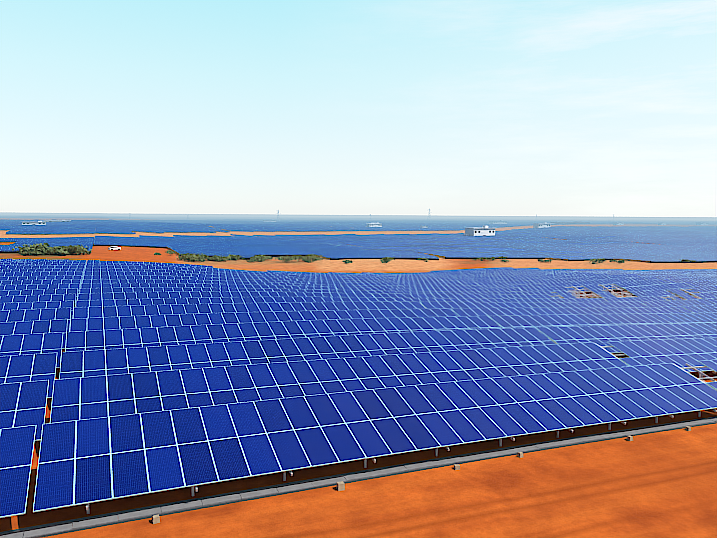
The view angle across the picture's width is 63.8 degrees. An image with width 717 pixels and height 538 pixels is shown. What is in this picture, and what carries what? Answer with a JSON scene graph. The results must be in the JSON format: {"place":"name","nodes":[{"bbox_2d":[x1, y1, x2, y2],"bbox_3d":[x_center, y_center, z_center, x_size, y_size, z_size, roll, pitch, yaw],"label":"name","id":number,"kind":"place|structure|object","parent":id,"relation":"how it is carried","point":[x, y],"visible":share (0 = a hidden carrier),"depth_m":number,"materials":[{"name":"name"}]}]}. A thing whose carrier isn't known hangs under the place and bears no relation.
{"place":"outdoors","nodes":[
{"label":"outdoors","id":0,"kind":"place"},
{"bbox_2d":[22,221,45,224],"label":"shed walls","id":1,"kind":"structure","parent":0,"point":[35,223],"depth_m":732.54,"materials":[{"name":"white paint"}]},
{"bbox_2d":[0,212,716,537],"bbox_3d":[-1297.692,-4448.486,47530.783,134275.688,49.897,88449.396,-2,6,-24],"label":"terrain","id":2,"kind":"structure","parent":0,"point":[663,484],"depth_m":19.72,"materials":[{"name":"soil"}]},
{"bbox_2d":[108,246,120,249],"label":"white car","id":3,"kind":"object","parent":2,"relation":"on","point":[117,248],"depth_m":209.36,"materials":[{"name":"white metal"}]},
{"bbox_2d":[12,243,695,263],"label":"bush","id":4,"kind":"object","parent":2,"relation":"on","point":[41,249],"depth_m":211.18,"materials":[{"name":"green plant"}]},
{"bbox_2d":[0,259,716,517],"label":"solar panels","id":5,"kind":"object","parent":2,"relation":"on","point":[254,373],"visible":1,"depth_m":30.01,"materials":[{"name":"blue glass"}]},
{"bbox_2d":[0,418,716,537],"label":"pipe","id":6,"kind":"object","parent":2,"relation":"on","point":[130,515],"visible":0.71,"depth_m":19.28,"materials":[{"name":"grey metal"}]},
{"bbox_2d":[0,416,716,537],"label":"support posts","id":7,"kind":"object","parent":2,"relation":"on","point":[215,496],"visible":0.92,"depth_m":19.39,"materials":[{"name":"grey metal"}]},
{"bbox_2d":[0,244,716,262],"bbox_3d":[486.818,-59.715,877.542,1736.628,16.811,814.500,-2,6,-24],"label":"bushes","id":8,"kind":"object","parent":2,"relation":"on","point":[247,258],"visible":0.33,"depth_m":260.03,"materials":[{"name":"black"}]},
{"bbox_2d":[0,226,716,261],"bbox_3d":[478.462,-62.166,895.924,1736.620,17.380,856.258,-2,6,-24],"label":"solar panels","id":9,"kind":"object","parent":2,"relation":"on","point":[692,243],"visible":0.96,"depth_m":376.56,"materials":[{"name":"blue glass"}]},
{"bbox_2d":[0,219,716,233],"bbox_3d":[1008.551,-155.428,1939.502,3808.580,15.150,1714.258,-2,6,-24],"label":"solar panels","id":10,"kind":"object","parent":2,"relation":"on","point":[15,226],"visible":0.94,"depth_m":950.95,"materials":[{"name":"blue glass"}]},
{"bbox_2d":[152,426,690,523],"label":"concrete blocks","id":11,"kind":"structure","parent":2,"relation":"on","point":[340,486],"depth_m":19.15,"materials":[{"name":"concrete"}]},
{"bbox_2d":[223,219,656,220],"bbox_3d":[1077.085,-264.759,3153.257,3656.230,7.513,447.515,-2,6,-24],"label":"pv field","id":12,"kind":"structure","parent":2,"relation":"on","point":[486,220],"depth_m":2792.34,"materials":[{"name":"blue glass"}]},
{"bbox_2d":[550,222,589,223],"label":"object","id":13,"kind":"structure","parent":2,"relation":"on","point":[567,222],"depth_m":1791.37,"materials":[{"name":"blue"}]},
{"bbox_2d":[558,283,716,390],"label":"mounting frames","id":14,"kind":"structure","parent":2,"relation":"on","point":[630,296],"depth_m":82.44,"materials":[{"name":"silver metal"}]},
{"bbox_2d":[0,0,716,216],"label":"sky","id":15,"kind":"structure","parent":0,"point":[596,108],"materials":[{"name":"blue"}]},
{"bbox_2d":[367,222,381,226],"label":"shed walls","id":16,"kind":"structure","parent":0,"point":[374,225],"depth_m":1149.65,"materials":[{"name":"white paint"}]},
{"bbox_2d":[86,277,716,513],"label":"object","id":17,"kind":"object","parent":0,"point":[701,374],"visible":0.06,"depth_m":31.60,"materials":[{"name":"grey metal"}]},
{"bbox_2d":[465,226,494,235],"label":"control building walls","id":18,"kind":"structure","parent":0,"point":[484,230],"depth_m":634.41,"materials":[{"name":"white paint"}]},
{"bbox_2d":[489,220,506,223],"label":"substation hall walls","id":19,"kind":"structure","parent":0,"point":[498,222],"depth_m":1869.31,"materials":[{"name":"white paint"}]},
{"bbox_2d":[533,222,550,227],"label":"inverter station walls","id":20,"kind":"structure","parent":0,"point":[545,224],"depth_m":1189.69,"materials":[{"name":"white paint"}]}
]}

